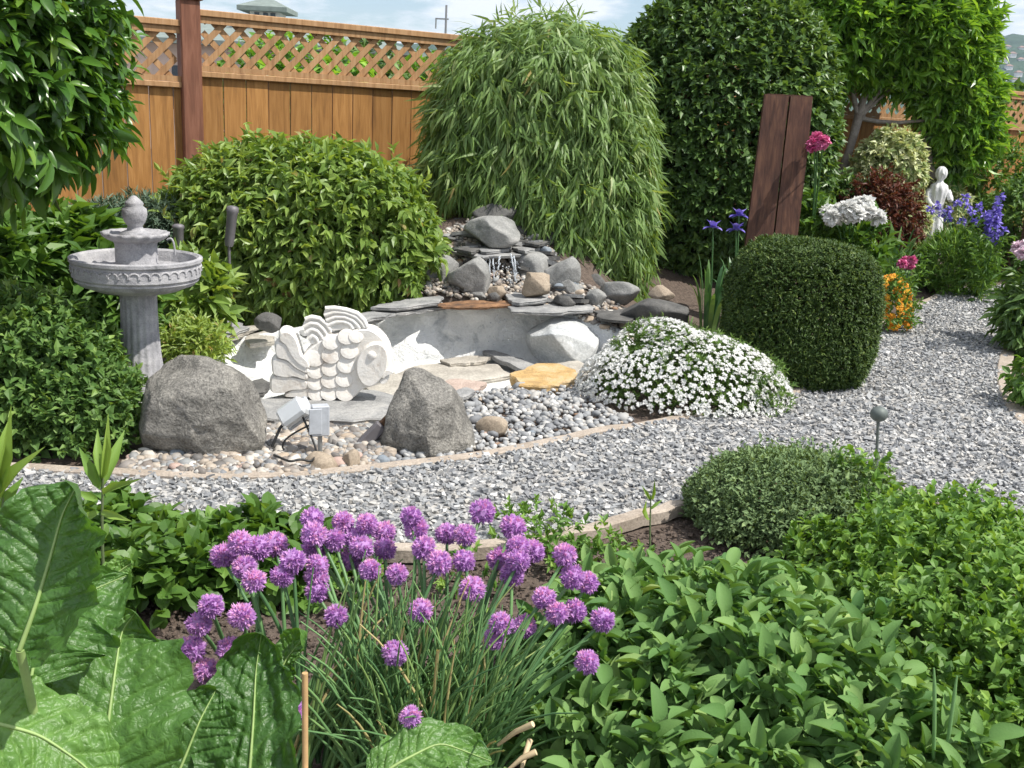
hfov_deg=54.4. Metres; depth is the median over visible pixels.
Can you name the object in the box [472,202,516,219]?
rock
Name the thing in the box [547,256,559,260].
slate shard
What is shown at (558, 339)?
rock
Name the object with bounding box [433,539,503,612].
herb seedling
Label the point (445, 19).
utility pole
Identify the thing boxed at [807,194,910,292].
peony
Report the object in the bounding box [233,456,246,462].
river pebble
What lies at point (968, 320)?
gravel
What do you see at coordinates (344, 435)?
river pebble
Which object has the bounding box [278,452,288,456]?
river pebble
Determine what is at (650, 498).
young shoot
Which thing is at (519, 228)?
rock
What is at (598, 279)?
rock
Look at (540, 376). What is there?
flagstone
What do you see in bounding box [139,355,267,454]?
boulder
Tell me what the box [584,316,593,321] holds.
river pebble
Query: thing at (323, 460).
rock
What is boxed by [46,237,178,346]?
leafy perennial
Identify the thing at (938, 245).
bellflower mound
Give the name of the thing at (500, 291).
rock
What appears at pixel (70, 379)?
mint mound
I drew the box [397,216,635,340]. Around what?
slope pebbles
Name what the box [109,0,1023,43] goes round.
sky
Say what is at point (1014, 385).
perennial
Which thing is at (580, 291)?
river pebble
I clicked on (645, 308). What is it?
rock
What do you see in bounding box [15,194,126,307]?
leafy perennial
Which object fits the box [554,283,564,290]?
river pebble
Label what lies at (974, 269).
delphinium
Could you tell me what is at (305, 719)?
garden cane
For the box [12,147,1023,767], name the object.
ground
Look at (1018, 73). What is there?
hillside house
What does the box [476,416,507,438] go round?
rock
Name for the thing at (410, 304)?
slate slab
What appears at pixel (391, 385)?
flagstone
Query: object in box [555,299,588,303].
slate shard
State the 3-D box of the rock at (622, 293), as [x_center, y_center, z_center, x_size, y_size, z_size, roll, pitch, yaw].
[0.646,-0.547,5.969,0.235,0.157,0.188,3,15,0]
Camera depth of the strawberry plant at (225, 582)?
2.71 m
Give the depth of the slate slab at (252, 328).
5.44 m
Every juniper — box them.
[64,192,143,226]
[102,185,195,248]
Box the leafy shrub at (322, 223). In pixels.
[147,122,453,332]
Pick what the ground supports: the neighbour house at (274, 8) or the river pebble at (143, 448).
the neighbour house at (274, 8)
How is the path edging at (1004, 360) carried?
on the ground
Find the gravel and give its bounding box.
[0,284,1023,543]
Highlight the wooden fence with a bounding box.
[15,0,1023,229]
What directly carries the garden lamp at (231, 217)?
on the ground
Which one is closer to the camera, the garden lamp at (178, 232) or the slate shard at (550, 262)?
the garden lamp at (178, 232)
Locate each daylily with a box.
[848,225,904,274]
[874,227,931,292]
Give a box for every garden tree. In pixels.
[216,30,384,121]
[302,37,415,108]
[389,46,449,85]
[1000,71,1023,123]
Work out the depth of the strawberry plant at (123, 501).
2.95 m
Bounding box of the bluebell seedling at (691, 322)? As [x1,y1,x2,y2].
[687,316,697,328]
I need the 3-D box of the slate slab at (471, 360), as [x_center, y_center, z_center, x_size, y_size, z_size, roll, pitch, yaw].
[-0.243,-0.130,5.551,0.314,0.026,0.154,-9,19,-37]
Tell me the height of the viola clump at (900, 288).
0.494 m
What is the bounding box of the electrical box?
[309,403,329,451]
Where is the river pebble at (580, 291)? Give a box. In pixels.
[575,289,583,293]
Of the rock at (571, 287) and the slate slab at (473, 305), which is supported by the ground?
the rock at (571, 287)
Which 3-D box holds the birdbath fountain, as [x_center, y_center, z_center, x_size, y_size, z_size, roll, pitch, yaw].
[-1.529,-0.303,4.081,0.511,0.929,0.511,3,15,0]
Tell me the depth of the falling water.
5.89 m
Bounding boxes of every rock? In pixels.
[254,312,281,332]
[305,451,337,468]
[342,449,359,465]
[427,254,459,282]
[447,256,490,299]
[464,216,520,247]
[471,292,486,299]
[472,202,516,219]
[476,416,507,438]
[486,292,499,301]
[488,286,505,298]
[511,251,549,275]
[516,226,526,238]
[521,272,549,296]
[526,317,598,362]
[544,256,580,285]
[545,231,562,243]
[553,295,575,306]
[561,279,581,293]
[585,288,606,306]
[591,274,604,286]
[600,281,639,305]
[620,298,688,327]
[648,285,674,299]
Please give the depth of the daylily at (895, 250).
8.20 m
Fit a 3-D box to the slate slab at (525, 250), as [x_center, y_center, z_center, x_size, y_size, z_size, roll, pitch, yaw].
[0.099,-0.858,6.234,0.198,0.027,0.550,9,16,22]
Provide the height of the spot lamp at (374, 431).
0.165 m
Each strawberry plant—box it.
[82,478,183,533]
[95,517,231,630]
[101,501,289,612]
[177,491,368,614]
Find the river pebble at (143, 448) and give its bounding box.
[138,447,153,451]
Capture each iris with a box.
[690,221,725,333]
[712,209,747,281]
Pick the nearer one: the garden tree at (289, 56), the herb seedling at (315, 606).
the herb seedling at (315, 606)
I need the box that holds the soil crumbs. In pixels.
[136,519,724,749]
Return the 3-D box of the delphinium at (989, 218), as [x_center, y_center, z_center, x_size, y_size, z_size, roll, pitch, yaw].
[3.969,-1.106,8.559,0.505,0.847,0.447,-6,17,-30]
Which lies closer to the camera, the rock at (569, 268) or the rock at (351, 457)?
the rock at (351, 457)
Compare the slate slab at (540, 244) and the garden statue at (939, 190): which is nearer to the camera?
the slate slab at (540, 244)
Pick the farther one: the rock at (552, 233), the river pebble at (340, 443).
the rock at (552, 233)
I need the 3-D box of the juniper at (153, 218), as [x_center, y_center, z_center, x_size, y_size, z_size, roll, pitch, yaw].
[-2.087,-0.827,5.701,0.665,0.620,0.530,3,15,0]
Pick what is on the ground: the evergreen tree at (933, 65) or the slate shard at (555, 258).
the evergreen tree at (933, 65)
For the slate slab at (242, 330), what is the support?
on the slate slab at (252, 328)
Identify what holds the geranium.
on the ground
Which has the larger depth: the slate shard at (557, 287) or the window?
the window
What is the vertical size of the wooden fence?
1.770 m
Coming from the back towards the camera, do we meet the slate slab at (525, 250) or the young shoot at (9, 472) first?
the slate slab at (525, 250)
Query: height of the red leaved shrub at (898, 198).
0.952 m
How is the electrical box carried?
on the ground
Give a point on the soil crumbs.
(160, 632)
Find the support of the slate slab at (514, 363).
on the pond basin
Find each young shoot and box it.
[0,407,43,507]
[79,414,140,564]
[642,481,661,546]
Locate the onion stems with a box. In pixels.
[931,668,957,762]
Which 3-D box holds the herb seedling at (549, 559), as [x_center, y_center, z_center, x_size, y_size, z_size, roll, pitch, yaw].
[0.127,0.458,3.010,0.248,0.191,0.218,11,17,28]
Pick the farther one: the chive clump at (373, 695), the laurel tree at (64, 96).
the laurel tree at (64, 96)
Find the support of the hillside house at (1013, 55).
on the hill
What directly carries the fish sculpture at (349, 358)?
on the slate slab at (364, 406)
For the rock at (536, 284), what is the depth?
5.70 m
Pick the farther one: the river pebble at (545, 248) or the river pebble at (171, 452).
the river pebble at (545, 248)
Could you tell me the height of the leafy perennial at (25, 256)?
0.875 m
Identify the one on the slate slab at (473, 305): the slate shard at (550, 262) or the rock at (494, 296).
the rock at (494, 296)
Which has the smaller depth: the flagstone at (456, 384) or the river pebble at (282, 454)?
the river pebble at (282, 454)
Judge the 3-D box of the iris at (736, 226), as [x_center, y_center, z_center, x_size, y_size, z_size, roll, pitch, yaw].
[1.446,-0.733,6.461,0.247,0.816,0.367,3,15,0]
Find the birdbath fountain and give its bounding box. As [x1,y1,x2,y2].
[67,195,202,402]
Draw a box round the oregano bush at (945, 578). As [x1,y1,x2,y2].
[762,478,1023,767]
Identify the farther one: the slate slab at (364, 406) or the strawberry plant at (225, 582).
the slate slab at (364, 406)
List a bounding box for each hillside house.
[1005,64,1012,69]
[1008,52,1017,57]
[1013,70,1023,76]
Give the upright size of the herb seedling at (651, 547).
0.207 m
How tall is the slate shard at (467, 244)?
0.064 m
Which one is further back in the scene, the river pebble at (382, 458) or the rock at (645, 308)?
the rock at (645, 308)
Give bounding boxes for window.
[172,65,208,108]
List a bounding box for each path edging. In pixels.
[11,290,947,479]
[119,482,938,562]
[997,347,1023,423]
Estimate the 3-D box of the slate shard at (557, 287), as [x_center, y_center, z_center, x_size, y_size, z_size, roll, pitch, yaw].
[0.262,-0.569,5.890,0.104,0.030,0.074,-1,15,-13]
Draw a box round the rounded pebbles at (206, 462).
[117,421,396,473]
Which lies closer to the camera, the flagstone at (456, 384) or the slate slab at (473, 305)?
the flagstone at (456, 384)
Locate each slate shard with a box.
[450,246,477,249]
[451,231,469,236]
[457,243,482,246]
[459,234,474,237]
[512,265,529,271]
[522,240,542,245]
[537,251,554,255]
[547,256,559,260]
[547,259,556,265]
[550,286,566,288]
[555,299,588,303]
[560,294,585,298]
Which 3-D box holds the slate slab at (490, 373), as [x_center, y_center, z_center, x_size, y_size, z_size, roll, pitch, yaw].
[-0.336,-0.048,5.334,0.697,0.038,0.421,-6,18,-32]
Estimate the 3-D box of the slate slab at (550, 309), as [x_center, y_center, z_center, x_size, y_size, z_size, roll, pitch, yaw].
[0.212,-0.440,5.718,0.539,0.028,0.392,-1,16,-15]
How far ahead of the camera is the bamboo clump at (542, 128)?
6.27 m
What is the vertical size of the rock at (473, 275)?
0.253 m
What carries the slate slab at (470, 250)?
on the slate slab at (506, 255)
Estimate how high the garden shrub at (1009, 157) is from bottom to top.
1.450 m
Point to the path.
(529, 460)
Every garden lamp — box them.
[172,224,184,248]
[225,205,238,325]
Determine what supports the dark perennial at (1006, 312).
on the ground
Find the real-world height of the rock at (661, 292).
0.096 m
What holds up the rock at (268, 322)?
in the pond basin
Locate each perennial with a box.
[0,207,68,306]
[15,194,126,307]
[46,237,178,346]
[157,237,253,356]
[159,305,237,363]
[978,267,1023,357]
[998,355,1023,406]
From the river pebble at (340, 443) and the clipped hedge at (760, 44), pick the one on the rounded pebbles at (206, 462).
the river pebble at (340, 443)
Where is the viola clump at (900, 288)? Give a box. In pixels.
[876,266,926,331]
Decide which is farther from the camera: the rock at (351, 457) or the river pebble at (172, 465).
the rock at (351, 457)
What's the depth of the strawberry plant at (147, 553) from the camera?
2.61 m
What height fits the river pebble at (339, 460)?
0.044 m
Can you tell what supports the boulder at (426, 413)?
on the ground
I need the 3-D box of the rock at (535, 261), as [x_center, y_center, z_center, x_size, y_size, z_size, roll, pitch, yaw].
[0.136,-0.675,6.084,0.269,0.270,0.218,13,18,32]
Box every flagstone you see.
[252,378,269,397]
[363,373,401,394]
[446,379,486,394]
[510,363,577,396]
[558,361,591,380]
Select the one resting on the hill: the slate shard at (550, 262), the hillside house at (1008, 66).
the hillside house at (1008, 66)
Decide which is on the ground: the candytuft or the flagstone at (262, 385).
the candytuft
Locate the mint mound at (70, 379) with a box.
[0,273,148,462]
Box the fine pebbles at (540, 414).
[132,382,634,472]
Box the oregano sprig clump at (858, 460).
[816,444,915,528]
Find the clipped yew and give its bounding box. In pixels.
[718,232,886,392]
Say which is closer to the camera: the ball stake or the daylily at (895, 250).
the ball stake
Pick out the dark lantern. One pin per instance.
(1022, 236)
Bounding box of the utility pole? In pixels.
[435,5,448,49]
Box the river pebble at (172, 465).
[168,463,182,468]
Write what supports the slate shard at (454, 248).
on the slope pebbles at (608, 303)
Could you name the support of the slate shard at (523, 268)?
on the slope pebbles at (608, 303)
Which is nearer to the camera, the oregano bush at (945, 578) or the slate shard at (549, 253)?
the oregano bush at (945, 578)
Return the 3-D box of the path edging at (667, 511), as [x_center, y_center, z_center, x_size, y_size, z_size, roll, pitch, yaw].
[-0.101,0.442,3.324,3.871,0.060,0.611,0,15,-9]
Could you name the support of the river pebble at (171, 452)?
on the rounded pebbles at (206, 462)
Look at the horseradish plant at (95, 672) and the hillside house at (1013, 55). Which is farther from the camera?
the hillside house at (1013, 55)
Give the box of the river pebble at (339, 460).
[334,457,345,465]
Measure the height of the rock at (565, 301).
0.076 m
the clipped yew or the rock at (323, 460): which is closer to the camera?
the rock at (323, 460)
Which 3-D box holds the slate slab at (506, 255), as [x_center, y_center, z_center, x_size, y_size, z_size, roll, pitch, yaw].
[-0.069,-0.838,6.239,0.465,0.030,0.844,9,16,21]
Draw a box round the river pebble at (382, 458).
[377,454,389,462]
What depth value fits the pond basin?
5.63 m
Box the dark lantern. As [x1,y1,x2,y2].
[1017,194,1023,271]
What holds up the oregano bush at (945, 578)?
on the ground
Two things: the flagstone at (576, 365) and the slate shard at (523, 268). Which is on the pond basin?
the flagstone at (576, 365)
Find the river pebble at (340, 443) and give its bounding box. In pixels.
[337,441,347,445]
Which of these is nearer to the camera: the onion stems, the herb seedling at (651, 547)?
the onion stems
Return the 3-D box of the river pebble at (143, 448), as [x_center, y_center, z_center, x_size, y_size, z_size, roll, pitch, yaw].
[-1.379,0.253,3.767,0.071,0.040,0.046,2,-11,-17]
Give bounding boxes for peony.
[798,131,844,268]
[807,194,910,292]
[979,239,1023,330]
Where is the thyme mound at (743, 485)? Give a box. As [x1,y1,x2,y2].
[678,432,917,567]
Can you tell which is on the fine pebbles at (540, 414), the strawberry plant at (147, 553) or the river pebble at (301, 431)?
the river pebble at (301, 431)
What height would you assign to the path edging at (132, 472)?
0.060 m
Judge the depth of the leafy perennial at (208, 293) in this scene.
4.92 m
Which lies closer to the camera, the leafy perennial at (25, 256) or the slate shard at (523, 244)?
the leafy perennial at (25, 256)
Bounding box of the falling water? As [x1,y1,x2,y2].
[485,253,519,344]
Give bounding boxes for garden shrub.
[830,166,878,204]
[919,169,978,256]
[957,131,1023,233]
[968,174,1023,267]
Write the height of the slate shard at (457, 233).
0.058 m
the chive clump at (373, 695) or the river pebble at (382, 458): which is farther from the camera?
the river pebble at (382, 458)
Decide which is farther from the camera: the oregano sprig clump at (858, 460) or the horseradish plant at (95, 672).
the oregano sprig clump at (858, 460)
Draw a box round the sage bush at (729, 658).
[496,541,1023,767]
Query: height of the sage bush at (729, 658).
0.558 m
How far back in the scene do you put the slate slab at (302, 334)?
5.11 m
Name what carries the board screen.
on the ground
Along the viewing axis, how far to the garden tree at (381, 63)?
17.78 m
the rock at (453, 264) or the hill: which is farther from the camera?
the hill
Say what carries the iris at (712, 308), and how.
on the ground
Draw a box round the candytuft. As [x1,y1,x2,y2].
[574,311,799,417]
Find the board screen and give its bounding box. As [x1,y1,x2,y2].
[744,93,812,297]
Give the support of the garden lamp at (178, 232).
on the ground
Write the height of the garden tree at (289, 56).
3.661 m
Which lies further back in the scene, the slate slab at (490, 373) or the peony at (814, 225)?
the peony at (814, 225)
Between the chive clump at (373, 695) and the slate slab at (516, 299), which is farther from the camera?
the slate slab at (516, 299)
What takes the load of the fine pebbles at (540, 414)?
on the ground
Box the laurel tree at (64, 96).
[0,0,149,234]
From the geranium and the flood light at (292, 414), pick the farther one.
the geranium
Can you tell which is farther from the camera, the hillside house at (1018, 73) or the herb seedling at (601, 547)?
the hillside house at (1018, 73)
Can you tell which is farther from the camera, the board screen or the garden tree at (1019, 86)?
the garden tree at (1019, 86)
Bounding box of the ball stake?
[870,406,887,467]
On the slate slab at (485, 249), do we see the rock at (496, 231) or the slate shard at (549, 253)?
the rock at (496, 231)
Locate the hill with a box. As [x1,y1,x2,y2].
[395,34,1023,116]
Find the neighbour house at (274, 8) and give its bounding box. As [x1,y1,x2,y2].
[127,0,426,141]
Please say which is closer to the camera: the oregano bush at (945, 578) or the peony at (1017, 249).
the oregano bush at (945, 578)
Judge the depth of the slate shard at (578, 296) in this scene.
5.79 m
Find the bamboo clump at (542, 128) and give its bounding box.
[405,0,677,302]
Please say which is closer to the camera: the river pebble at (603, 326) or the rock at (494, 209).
the river pebble at (603, 326)
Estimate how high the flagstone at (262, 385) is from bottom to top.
0.037 m
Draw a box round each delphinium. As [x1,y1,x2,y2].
[944,208,1011,296]
[957,192,1017,302]
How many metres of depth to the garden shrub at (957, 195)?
9.55 m
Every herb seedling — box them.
[298,549,383,612]
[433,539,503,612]
[487,494,570,549]
[526,500,599,572]
[565,513,643,571]
[617,542,655,565]
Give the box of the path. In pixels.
[11,294,1023,542]
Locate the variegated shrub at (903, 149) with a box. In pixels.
[843,123,937,248]
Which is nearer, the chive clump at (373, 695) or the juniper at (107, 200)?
the chive clump at (373, 695)
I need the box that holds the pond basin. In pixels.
[162,308,633,401]
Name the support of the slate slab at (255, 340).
on the pond basin
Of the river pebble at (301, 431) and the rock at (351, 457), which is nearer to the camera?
the rock at (351, 457)
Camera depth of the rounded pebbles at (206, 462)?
3.74 m
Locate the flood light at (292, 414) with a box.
[271,396,316,461]
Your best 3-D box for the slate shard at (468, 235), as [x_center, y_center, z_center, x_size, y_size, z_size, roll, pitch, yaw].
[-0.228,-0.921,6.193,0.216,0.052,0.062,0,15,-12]
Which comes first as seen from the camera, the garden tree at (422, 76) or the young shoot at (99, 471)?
the young shoot at (99, 471)
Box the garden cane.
[302,671,307,767]
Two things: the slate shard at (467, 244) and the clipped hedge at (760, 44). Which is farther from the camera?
the clipped hedge at (760, 44)
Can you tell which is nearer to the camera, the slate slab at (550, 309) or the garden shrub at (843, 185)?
the slate slab at (550, 309)
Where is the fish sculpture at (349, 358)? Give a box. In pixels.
[270,306,394,400]
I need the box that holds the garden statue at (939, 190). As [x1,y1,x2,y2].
[923,166,952,241]
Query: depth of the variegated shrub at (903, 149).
8.89 m
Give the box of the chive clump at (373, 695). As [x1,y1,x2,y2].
[181,498,628,767]
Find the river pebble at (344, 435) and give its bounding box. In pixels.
[340,433,355,436]
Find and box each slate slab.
[192,321,249,342]
[232,325,258,340]
[245,330,278,348]
[261,390,393,425]
[299,320,382,338]
[361,302,445,322]
[370,296,443,310]
[397,363,509,382]
[437,300,511,309]
[440,355,491,366]
[451,250,523,259]
[456,247,479,254]
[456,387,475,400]
[479,244,511,254]
[482,350,533,370]
[504,292,548,306]
[507,303,594,315]
[511,246,540,254]
[520,239,553,247]
[593,306,633,323]
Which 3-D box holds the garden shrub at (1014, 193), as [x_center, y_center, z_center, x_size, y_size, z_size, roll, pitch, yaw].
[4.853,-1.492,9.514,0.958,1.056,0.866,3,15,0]
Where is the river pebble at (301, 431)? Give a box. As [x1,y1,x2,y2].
[296,426,305,432]
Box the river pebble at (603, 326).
[599,324,610,328]
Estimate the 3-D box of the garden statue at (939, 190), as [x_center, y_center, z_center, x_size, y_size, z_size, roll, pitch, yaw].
[3.971,-1.508,9.373,0.264,1.060,0.245,3,15,0]
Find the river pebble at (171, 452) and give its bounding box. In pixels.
[169,449,185,454]
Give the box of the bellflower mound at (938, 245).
[909,193,1002,297]
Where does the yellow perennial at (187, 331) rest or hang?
on the ground
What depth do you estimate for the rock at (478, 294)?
5.76 m
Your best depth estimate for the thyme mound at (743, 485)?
3.25 m
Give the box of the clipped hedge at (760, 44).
[618,0,848,282]
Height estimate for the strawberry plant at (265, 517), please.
0.274 m
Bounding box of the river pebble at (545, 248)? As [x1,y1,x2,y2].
[540,246,551,251]
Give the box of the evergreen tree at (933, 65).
[804,0,1022,194]
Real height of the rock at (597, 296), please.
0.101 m
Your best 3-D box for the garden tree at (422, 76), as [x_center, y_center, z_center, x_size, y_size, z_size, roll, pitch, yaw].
[-1.687,-5.396,21.436,3.087,3.618,3.424,3,15,0]
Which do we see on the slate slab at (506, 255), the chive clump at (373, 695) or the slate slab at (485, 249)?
the slate slab at (485, 249)
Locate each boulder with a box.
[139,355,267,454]
[380,367,476,457]
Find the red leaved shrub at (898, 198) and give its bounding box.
[836,162,929,255]
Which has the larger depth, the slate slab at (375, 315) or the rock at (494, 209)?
the rock at (494, 209)
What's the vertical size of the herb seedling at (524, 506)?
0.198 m
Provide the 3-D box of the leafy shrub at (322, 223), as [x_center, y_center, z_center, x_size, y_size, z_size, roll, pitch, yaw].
[-1.250,-0.811,5.971,1.833,1.444,1.251,3,15,0]
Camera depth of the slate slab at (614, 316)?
5.62 m
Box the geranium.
[887,247,934,297]
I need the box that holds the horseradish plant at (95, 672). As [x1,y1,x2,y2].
[0,478,494,767]

